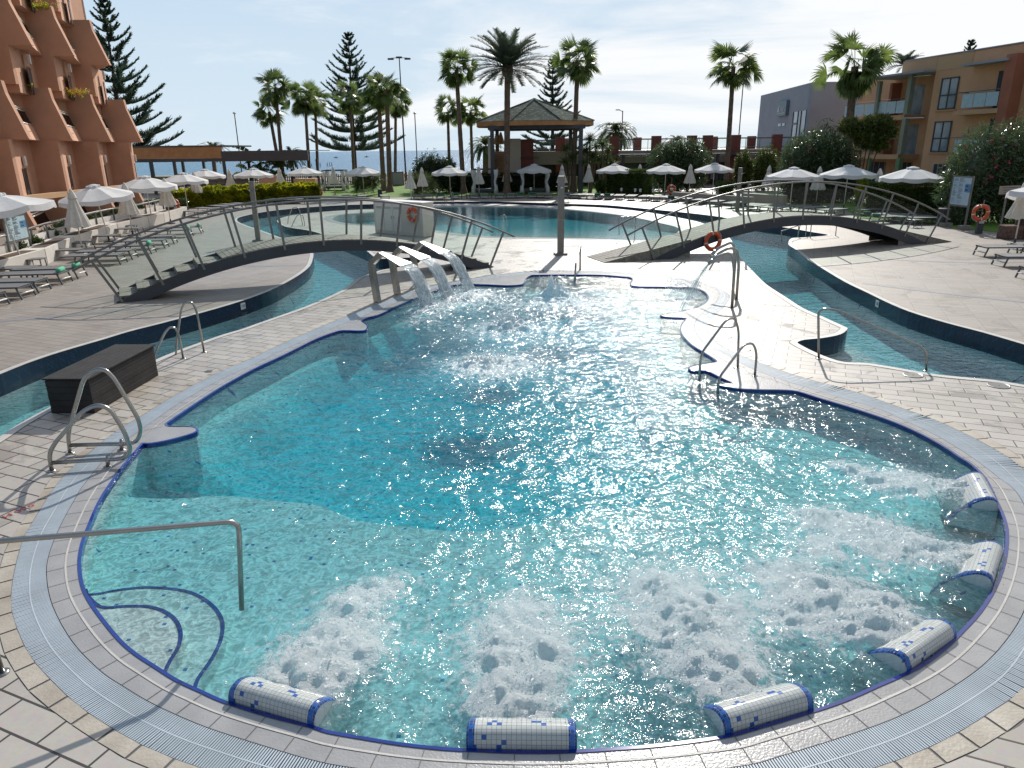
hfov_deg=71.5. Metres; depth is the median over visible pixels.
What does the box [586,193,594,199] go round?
sun lounger
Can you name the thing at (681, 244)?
footbridge
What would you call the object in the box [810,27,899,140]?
fan palm
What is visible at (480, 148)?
squat palm
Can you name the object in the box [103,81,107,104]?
door
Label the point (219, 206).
sun lounger
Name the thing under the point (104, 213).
planter shrub
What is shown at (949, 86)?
window
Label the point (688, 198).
sun lounger
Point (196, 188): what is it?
closed parasol
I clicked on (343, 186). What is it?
curtained daybed
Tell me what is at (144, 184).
parasol
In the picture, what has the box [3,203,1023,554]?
ground
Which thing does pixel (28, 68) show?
door
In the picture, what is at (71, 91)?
balcony plant
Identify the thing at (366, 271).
river wall lining
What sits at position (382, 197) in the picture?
sun lounger
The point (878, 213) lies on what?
sun lounger
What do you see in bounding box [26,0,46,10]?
balcony plant
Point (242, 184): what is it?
metal railing
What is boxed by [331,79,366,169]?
fan palm
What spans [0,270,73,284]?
sun lounger
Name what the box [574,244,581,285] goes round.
pool handrail
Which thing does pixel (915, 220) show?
side table
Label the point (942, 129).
window
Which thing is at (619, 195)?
sun lounger
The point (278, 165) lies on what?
banana plant
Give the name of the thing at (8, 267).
sun lounger
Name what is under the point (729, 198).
garden wall
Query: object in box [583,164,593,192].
closed parasol
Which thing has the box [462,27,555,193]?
date palm
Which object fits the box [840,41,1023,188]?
apartment block
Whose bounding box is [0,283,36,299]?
sun lounger
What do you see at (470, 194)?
sun lounger
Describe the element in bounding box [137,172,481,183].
beach
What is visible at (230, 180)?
closed parasol
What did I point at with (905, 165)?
ground floor door
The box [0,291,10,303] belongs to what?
sun lounger
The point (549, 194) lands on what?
sun lounger
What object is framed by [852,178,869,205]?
lime bush
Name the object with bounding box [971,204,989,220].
lifebuoy
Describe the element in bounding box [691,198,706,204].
sun lounger
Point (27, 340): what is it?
deck
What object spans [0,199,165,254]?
guard railing
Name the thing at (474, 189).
curtained daybed
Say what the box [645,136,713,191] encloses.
oleander
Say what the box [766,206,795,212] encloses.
sun lounger
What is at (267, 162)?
banana plant
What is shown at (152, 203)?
planter shrub
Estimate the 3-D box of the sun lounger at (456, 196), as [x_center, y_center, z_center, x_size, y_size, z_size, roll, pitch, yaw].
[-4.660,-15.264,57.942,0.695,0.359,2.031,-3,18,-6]
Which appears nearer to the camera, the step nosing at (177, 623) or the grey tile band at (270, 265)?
the step nosing at (177, 623)
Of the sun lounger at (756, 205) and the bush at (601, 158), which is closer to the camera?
the sun lounger at (756, 205)
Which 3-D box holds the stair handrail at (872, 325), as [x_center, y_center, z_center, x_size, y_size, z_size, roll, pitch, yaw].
[6.491,-0.816,12.795,1.937,0.977,0.109,9,21,27]
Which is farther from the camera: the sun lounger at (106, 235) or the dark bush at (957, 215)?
the dark bush at (957, 215)
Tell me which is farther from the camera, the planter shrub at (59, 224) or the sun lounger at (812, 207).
the sun lounger at (812, 207)
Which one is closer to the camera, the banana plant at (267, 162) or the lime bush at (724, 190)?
the lime bush at (724, 190)
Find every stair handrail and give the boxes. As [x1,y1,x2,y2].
[0,520,243,676]
[816,308,929,371]
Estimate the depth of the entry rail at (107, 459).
8.95 m
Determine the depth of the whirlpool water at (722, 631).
6.19 m
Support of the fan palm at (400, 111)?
on the lawn at (400, 191)
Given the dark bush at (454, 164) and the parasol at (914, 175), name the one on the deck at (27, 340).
the parasol at (914, 175)
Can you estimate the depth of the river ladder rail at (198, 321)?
14.03 m
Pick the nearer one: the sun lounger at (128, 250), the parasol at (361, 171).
the sun lounger at (128, 250)
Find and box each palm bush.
[350,169,383,194]
[408,170,439,196]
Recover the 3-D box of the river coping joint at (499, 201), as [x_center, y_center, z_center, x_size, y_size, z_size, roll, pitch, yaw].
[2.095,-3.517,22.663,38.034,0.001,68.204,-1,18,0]
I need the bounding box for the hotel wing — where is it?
[0,0,147,230]
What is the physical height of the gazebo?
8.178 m
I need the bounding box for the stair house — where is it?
[488,138,588,188]
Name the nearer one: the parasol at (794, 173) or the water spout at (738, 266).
the water spout at (738, 266)
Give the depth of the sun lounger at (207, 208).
46.97 m
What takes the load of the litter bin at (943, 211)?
on the lawn at (992, 226)
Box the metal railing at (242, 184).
[142,179,324,194]
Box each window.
[618,164,633,168]
[634,163,649,172]
[710,163,724,178]
[790,110,806,148]
[927,121,951,153]
[934,76,959,111]
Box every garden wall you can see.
[671,192,754,206]
[741,193,786,204]
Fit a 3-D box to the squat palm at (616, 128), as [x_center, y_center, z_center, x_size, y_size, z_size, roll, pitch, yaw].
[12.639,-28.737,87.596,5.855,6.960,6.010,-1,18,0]
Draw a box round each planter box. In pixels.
[259,176,276,183]
[293,178,317,182]
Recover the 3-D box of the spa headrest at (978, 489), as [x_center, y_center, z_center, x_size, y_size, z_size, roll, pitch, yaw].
[5.244,1.332,8.224,0.465,0.430,0.740,6,19,20]
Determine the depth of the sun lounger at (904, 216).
35.85 m
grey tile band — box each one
[0,304,157,321]
[243,265,305,266]
[839,252,1023,262]
[862,282,1023,301]
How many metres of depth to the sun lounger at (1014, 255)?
23.00 m
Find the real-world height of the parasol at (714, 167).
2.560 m
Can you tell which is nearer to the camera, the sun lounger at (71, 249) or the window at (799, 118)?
the sun lounger at (71, 249)
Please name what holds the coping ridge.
on the pool coping at (957, 671)
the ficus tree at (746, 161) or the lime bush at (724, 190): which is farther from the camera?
the ficus tree at (746, 161)
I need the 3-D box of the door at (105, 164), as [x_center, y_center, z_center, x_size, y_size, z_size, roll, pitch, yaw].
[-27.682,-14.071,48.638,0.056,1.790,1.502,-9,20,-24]
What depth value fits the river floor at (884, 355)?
22.30 m
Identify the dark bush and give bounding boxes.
[411,148,456,193]
[446,154,456,191]
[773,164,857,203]
[947,201,978,224]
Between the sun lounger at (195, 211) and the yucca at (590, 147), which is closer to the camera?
the sun lounger at (195, 211)
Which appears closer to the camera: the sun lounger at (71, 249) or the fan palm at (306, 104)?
the sun lounger at (71, 249)
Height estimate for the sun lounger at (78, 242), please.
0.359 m
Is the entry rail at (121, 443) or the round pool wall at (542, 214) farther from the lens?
the round pool wall at (542, 214)
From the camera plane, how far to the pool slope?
13.54 m
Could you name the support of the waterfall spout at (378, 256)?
on the ribbed ring tiles at (978, 733)
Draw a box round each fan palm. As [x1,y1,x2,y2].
[251,91,287,149]
[253,67,293,179]
[283,79,324,177]
[303,84,331,176]
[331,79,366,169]
[360,74,400,190]
[366,70,409,191]
[381,87,412,171]
[433,93,456,159]
[437,47,479,193]
[453,95,487,169]
[549,32,600,192]
[704,40,764,179]
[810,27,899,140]
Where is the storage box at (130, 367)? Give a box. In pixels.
[41,344,157,412]
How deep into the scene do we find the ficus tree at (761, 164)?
62.72 m
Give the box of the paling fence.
[248,170,482,184]
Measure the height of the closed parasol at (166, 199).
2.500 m
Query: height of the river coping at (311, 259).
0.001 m
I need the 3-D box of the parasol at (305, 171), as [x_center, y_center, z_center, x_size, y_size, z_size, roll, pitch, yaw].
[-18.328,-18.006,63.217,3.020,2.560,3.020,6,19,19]
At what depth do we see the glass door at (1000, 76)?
48.08 m
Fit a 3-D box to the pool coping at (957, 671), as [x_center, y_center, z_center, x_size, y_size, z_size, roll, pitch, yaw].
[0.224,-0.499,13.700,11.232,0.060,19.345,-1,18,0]
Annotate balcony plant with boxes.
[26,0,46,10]
[31,0,63,10]
[65,87,96,97]
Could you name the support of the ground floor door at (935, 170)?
in the apartment block at (933, 106)
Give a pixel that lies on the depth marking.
(20, 510)
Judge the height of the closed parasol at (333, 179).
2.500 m
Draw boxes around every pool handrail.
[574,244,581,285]
[698,317,739,380]
[716,342,757,393]
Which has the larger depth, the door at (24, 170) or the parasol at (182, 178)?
the parasol at (182, 178)
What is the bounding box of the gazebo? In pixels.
[475,98,594,192]
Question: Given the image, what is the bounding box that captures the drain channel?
[46,271,1023,623]
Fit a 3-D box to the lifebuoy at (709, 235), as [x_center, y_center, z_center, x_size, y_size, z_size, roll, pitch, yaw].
[7.245,-5.148,25.647,0.722,0.722,0.156,-6,19,-16]
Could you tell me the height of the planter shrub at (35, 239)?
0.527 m
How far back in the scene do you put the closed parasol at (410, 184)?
55.04 m
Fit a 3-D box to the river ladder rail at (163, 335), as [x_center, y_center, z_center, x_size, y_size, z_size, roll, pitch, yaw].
[-6.610,-0.716,13.629,0.606,0.764,0.108,-13,22,-32]
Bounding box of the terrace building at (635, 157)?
[533,134,799,184]
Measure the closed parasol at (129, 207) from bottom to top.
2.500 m
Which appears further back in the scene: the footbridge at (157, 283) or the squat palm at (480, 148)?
the squat palm at (480, 148)
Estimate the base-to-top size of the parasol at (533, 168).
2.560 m
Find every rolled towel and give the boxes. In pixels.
[55,266,64,272]
[71,262,79,267]
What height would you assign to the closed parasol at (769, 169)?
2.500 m
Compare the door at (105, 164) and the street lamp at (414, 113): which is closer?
the door at (105, 164)
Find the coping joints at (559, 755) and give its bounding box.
[47,273,1023,767]
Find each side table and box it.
[25,257,46,265]
[907,219,922,227]
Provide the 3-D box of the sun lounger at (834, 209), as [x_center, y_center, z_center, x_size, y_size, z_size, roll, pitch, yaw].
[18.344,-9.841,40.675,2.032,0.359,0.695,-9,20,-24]
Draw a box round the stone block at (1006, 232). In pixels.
[996,224,1023,239]
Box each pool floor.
[232,318,644,531]
[442,216,674,239]
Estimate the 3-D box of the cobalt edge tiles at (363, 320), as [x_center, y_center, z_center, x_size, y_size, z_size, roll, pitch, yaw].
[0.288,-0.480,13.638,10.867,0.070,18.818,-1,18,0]
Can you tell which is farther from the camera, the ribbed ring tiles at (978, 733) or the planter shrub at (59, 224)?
the planter shrub at (59, 224)
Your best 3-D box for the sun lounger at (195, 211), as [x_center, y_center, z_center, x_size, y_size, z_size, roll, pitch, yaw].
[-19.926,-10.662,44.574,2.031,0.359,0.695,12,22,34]
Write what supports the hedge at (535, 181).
on the lawn at (400, 191)
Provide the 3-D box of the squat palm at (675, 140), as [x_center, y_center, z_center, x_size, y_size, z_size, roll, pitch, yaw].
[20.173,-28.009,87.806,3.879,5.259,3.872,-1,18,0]
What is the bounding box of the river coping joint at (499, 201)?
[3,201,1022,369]
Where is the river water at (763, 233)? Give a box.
[0,208,1023,427]
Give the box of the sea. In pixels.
[135,147,755,175]
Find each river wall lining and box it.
[0,215,1023,425]
[130,219,959,424]
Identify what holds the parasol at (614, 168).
on the lawn at (400, 191)
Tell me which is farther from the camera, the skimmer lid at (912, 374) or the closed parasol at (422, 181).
the closed parasol at (422, 181)
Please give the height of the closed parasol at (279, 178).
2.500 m
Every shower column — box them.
[247,182,264,241]
[553,176,567,255]
[732,167,743,211]
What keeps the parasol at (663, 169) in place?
on the lawn at (400, 191)
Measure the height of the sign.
2.025 m
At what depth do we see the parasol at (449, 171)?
58.06 m
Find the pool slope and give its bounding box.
[143,292,695,518]
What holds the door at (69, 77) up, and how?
in the hotel wing
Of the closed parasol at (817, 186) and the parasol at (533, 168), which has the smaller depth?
the closed parasol at (817, 186)
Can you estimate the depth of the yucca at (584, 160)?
63.08 m
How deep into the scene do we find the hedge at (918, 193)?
38.90 m
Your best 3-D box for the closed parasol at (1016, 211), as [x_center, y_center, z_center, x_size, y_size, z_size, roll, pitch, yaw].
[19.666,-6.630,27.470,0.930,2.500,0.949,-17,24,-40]
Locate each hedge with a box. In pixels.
[170,183,258,207]
[254,181,320,203]
[451,171,558,191]
[605,168,653,195]
[864,181,949,219]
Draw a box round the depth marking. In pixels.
[3,504,33,517]
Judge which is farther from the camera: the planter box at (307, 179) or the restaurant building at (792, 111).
the restaurant building at (792, 111)
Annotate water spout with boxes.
[708,252,735,307]
[711,242,735,275]
[711,247,739,299]
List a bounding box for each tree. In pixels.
[733,148,753,190]
[750,144,780,190]
[835,112,899,202]
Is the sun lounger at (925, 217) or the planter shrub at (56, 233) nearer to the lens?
the planter shrub at (56, 233)
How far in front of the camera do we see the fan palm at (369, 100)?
68.27 m
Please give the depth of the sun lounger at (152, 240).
29.83 m
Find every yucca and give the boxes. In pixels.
[557,141,577,191]
[576,145,589,192]
[583,132,603,191]
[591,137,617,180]
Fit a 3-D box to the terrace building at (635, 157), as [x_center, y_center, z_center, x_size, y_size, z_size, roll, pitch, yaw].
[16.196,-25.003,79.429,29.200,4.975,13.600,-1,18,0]
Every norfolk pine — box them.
[89,0,184,145]
[309,31,405,178]
[521,58,587,150]
[963,39,976,50]
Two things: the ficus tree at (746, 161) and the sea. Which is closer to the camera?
the ficus tree at (746, 161)
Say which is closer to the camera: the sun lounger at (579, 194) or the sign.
the sign
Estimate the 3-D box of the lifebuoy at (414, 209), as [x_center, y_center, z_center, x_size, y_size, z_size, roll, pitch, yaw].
[-4.557,-7.754,32.550,0.717,0.717,0.156,14,23,37]
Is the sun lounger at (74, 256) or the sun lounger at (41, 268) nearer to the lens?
the sun lounger at (41, 268)
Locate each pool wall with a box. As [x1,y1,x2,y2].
[82,277,1003,588]
[332,206,676,230]
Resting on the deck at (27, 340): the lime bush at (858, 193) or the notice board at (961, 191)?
the notice board at (961, 191)
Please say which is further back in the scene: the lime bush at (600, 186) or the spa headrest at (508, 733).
the lime bush at (600, 186)
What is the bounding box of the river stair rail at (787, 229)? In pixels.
[781,226,798,242]
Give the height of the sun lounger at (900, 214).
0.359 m
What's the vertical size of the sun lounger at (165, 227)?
0.359 m
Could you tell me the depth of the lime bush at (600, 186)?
61.49 m
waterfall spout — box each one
[367,251,411,302]
[388,246,429,294]
[410,240,448,286]
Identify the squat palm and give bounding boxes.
[204,141,230,171]
[283,146,306,182]
[464,135,502,174]
[593,121,636,149]
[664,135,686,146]
[885,50,924,72]
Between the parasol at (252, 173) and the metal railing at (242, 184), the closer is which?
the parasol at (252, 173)
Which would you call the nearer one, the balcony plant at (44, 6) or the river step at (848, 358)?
the river step at (848, 358)
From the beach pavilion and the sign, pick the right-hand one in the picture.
the sign
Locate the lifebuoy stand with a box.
[975,200,984,233]
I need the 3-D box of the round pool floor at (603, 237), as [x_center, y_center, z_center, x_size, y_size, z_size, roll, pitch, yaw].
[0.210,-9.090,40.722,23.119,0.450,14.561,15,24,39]
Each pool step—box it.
[90,588,226,689]
[95,606,184,675]
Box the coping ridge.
[64,274,1019,763]
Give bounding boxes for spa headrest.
[228,676,352,731]
[466,717,576,749]
[686,682,813,737]
[846,618,956,685]
[929,540,1002,612]
[935,472,998,533]
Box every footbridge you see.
[72,196,514,302]
[587,179,951,262]
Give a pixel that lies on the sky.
(652, 61)
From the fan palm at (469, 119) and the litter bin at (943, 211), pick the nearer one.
the litter bin at (943, 211)
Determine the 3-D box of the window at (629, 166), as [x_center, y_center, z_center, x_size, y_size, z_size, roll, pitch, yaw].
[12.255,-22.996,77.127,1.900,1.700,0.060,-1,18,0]
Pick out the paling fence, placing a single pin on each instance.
(338, 176)
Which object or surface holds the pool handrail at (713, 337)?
on the pool coping at (957, 671)
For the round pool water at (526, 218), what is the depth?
38.72 m
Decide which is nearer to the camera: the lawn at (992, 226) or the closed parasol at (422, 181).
the lawn at (992, 226)
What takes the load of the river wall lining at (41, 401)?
attached to the river wall at (21, 375)
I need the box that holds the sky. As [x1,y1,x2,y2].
[83,0,1023,151]
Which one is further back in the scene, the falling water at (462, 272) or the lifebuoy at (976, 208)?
the lifebuoy at (976, 208)
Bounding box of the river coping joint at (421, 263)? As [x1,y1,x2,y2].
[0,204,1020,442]
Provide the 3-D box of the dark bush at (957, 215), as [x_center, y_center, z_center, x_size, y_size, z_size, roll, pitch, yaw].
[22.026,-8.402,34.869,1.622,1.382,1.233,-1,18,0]
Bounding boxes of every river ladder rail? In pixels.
[154,326,185,358]
[175,301,206,354]
[287,207,302,224]
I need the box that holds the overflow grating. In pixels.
[11,270,1023,767]
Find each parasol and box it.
[0,193,56,254]
[58,184,134,241]
[64,189,90,247]
[114,175,177,213]
[118,183,139,235]
[159,178,176,223]
[165,172,208,209]
[189,169,225,185]
[190,172,202,192]
[225,169,234,186]
[233,168,273,183]
[276,168,284,182]
[287,166,322,180]
[329,167,338,194]
[345,166,379,193]
[405,170,415,199]
[417,167,427,199]
[431,166,467,197]
[473,166,483,195]
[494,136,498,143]
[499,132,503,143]
[517,164,550,191]
[556,165,567,182]
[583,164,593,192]
[596,164,632,173]
[646,163,685,195]
[684,164,695,189]
[694,163,733,193]
[762,165,773,192]
[766,167,820,208]
[810,166,825,205]
[820,164,876,207]
[872,168,882,185]
[879,166,943,187]
[1005,183,1023,244]
[1005,187,1023,199]
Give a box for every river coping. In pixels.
[0,201,1023,373]
[0,204,1023,441]
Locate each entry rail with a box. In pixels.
[46,403,131,472]
[66,367,142,454]
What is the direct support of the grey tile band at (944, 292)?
on the deck at (27, 340)
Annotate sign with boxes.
[998,185,1020,224]
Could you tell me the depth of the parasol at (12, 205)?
23.32 m
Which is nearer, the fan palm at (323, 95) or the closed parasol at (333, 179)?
the closed parasol at (333, 179)
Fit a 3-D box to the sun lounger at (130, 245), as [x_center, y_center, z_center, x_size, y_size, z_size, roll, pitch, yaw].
[-15.378,-5.374,28.399,2.031,0.359,0.695,-4,19,-9]
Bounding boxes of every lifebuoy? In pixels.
[407,207,416,222]
[667,185,675,193]
[704,231,721,250]
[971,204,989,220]
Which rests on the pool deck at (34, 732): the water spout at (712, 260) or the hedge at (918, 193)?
the water spout at (712, 260)
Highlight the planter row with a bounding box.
[0,207,187,277]
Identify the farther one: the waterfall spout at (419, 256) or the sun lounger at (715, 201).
the sun lounger at (715, 201)
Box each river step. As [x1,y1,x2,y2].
[831,351,858,362]
[845,343,878,363]
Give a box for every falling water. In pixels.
[401,264,434,306]
[422,258,452,298]
[441,252,474,291]
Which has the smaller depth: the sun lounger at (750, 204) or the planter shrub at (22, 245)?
the planter shrub at (22, 245)
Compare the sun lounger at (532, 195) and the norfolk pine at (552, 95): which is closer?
the sun lounger at (532, 195)
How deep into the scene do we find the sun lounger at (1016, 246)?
25.11 m
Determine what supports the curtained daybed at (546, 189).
on the lawn at (400, 191)
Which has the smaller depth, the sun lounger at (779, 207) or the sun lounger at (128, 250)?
the sun lounger at (128, 250)
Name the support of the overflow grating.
on the drain channel
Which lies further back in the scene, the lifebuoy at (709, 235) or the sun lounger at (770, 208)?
the sun lounger at (770, 208)
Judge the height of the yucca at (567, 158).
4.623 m
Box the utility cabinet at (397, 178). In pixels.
[392,172,404,185]
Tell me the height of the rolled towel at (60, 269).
0.159 m
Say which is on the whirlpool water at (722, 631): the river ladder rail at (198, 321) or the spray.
the spray
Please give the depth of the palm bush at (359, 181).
63.19 m
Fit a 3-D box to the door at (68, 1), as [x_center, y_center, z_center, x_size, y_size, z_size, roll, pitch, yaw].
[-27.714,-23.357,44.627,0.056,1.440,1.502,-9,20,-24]
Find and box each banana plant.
[232,147,295,169]
[232,162,268,181]
[251,161,286,181]
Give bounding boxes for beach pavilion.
[132,145,329,193]
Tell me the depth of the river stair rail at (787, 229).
29.60 m
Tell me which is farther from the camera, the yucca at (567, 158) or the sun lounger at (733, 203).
the yucca at (567, 158)
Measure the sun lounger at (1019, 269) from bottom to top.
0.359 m
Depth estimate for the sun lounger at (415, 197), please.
57.16 m
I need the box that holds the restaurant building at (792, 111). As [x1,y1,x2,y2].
[756,82,857,148]
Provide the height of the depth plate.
0.170 m
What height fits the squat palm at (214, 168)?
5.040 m
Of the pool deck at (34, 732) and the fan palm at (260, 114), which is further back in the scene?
the fan palm at (260, 114)
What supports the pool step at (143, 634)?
on the pool step at (188, 610)
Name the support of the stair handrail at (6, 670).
on the pool deck at (34, 732)
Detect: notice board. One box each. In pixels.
[1,213,31,251]
[939,175,974,229]
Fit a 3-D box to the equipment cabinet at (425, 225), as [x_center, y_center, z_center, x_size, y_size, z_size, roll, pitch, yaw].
[-5.141,-7.873,33.634,3.437,1.550,0.780,14,23,37]
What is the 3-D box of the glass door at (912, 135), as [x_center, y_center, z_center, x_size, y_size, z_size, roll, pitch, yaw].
[32.867,-20.135,58.553,0.070,2.300,2.100,-5,19,-12]
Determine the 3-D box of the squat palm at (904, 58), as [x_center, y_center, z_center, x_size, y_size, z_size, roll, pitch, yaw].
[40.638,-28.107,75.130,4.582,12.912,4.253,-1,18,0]
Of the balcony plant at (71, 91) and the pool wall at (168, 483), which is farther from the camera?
the balcony plant at (71, 91)
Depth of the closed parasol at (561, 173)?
60.07 m
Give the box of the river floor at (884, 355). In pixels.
[0,224,986,435]
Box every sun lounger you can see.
[0,265,44,276]
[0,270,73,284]
[0,277,51,292]
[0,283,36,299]
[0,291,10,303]
[9,265,87,278]
[55,247,87,257]
[59,252,127,264]
[72,241,95,249]
[74,248,138,260]
[92,234,121,240]
[96,243,156,253]
[112,238,169,248]
[114,227,145,235]
[127,234,177,243]
[147,228,193,235]
[156,225,203,234]
[183,210,207,217]
[195,207,220,213]
[207,205,233,209]
[217,203,242,209]
[380,194,389,198]
[413,194,422,199]
[450,194,459,199]
[469,193,478,198]
[516,193,524,198]
[528,193,536,198]
[544,193,552,198]
[578,193,587,198]
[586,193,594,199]
[613,194,625,199]
[625,194,637,200]
[648,195,663,201]
[678,197,694,203]
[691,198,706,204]
[706,200,726,206]
[721,201,744,208]
[739,203,761,208]
[746,204,772,211]
[759,205,786,212]
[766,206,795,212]
[798,206,829,212]
[815,208,849,214]
[853,208,884,215]
[860,212,899,220]
[869,215,909,221]
[881,213,922,221]
[890,215,931,223]
[903,216,936,224]
[972,244,1023,256]
[991,253,1023,267]
[1007,243,1023,252]
[1015,265,1023,277]
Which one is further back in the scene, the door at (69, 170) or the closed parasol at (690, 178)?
the closed parasol at (690, 178)
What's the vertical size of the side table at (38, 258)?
0.376 m
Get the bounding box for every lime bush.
[594,177,606,193]
[713,178,735,194]
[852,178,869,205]
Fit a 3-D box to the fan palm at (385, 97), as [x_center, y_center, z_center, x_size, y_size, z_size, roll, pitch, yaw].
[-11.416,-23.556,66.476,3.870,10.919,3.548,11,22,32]
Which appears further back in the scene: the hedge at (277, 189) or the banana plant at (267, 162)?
the banana plant at (267, 162)
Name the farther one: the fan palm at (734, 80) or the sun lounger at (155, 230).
the fan palm at (734, 80)
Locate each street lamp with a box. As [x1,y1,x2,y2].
[233,112,241,171]
[388,56,410,178]
[413,112,417,163]
[738,53,745,134]
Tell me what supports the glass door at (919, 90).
in the apartment block at (933, 106)
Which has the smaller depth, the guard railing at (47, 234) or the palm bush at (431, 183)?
the guard railing at (47, 234)
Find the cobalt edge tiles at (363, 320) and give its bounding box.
[77,274,1008,753]
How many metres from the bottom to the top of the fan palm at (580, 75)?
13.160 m
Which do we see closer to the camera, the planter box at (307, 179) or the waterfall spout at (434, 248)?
the waterfall spout at (434, 248)
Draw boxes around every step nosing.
[86,589,182,671]
[89,586,224,686]
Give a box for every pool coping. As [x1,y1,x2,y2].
[47,273,1023,767]
[324,206,687,240]
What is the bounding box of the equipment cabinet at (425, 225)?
[373,199,433,236]
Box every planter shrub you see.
[2,240,28,248]
[30,234,44,243]
[38,226,63,235]
[50,217,63,227]
[86,214,99,219]
[92,208,112,217]
[108,206,117,214]
[135,202,144,208]
[143,198,155,204]
[177,197,188,203]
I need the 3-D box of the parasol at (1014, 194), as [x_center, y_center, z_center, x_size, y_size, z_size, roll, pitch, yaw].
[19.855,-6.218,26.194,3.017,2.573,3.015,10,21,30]
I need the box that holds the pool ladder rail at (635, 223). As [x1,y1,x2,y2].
[618,215,635,239]
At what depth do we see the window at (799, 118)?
74.35 m
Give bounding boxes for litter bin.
[377,189,381,196]
[936,208,950,225]
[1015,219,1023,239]
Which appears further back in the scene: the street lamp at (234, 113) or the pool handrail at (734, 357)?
the street lamp at (234, 113)
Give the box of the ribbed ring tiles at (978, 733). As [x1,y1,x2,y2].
[0,269,1023,767]
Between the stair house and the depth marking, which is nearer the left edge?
the depth marking
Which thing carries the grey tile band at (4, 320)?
on the deck at (27, 340)
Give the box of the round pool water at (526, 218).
[332,207,678,239]
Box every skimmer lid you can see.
[903,372,923,377]
[987,382,1010,388]
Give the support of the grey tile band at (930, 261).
on the deck at (27, 340)
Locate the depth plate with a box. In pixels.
[240,302,245,309]
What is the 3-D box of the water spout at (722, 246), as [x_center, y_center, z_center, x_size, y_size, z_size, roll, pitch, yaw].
[5.727,-3.156,19.268,0.788,1.374,0.108,-4,19,-9]
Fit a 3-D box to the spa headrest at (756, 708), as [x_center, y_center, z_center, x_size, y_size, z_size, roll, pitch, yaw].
[1.726,2.377,5.190,0.740,0.430,0.465,-7,19,-17]
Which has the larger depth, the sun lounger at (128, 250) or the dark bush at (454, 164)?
the dark bush at (454, 164)
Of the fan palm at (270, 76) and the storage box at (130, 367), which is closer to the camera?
the storage box at (130, 367)
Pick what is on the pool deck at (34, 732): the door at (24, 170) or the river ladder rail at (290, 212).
the river ladder rail at (290, 212)
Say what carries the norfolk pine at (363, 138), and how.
on the beach
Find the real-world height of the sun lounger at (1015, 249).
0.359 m
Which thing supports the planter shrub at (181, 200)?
on the deck at (27, 340)
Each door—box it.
[22,168,31,194]
[26,66,34,94]
[67,0,73,25]
[67,166,74,189]
[68,74,74,100]
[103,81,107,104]
[104,164,108,185]
[869,162,885,183]
[902,163,911,185]
[905,124,918,153]
[910,84,925,114]
[930,164,947,186]
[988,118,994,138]
[992,71,1003,107]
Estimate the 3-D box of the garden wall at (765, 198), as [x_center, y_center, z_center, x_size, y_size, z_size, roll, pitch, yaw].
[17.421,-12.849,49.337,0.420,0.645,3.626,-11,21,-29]
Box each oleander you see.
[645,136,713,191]
[774,118,863,201]
[927,107,1023,223]
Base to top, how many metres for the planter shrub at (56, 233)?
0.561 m
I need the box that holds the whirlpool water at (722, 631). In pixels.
[84,275,1001,747]
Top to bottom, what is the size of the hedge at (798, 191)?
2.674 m
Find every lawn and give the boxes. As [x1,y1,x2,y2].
[320,183,662,196]
[759,193,853,204]
[841,202,1014,231]
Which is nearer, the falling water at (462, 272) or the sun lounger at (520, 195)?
the falling water at (462, 272)
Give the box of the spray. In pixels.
[258,275,1005,718]
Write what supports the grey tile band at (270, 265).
on the deck at (27, 340)
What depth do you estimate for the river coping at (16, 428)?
14.87 m
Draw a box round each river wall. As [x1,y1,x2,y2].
[0,202,1023,396]
[277,206,846,355]
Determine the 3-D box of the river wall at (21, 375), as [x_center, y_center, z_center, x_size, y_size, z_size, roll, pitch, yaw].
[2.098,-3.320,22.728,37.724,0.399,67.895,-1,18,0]
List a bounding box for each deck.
[0,183,1023,373]
[0,204,1023,767]
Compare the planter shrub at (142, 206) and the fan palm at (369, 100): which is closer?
the planter shrub at (142, 206)
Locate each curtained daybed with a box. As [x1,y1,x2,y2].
[321,169,349,190]
[471,168,497,192]
[520,169,549,192]
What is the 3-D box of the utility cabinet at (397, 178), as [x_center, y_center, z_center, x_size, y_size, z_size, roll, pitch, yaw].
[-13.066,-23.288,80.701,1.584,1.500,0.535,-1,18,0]
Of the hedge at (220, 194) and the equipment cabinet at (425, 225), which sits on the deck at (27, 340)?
the hedge at (220, 194)
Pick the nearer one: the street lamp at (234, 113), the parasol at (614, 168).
the parasol at (614, 168)
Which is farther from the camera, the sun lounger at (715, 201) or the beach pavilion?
the beach pavilion
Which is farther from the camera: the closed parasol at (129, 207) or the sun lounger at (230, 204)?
the sun lounger at (230, 204)

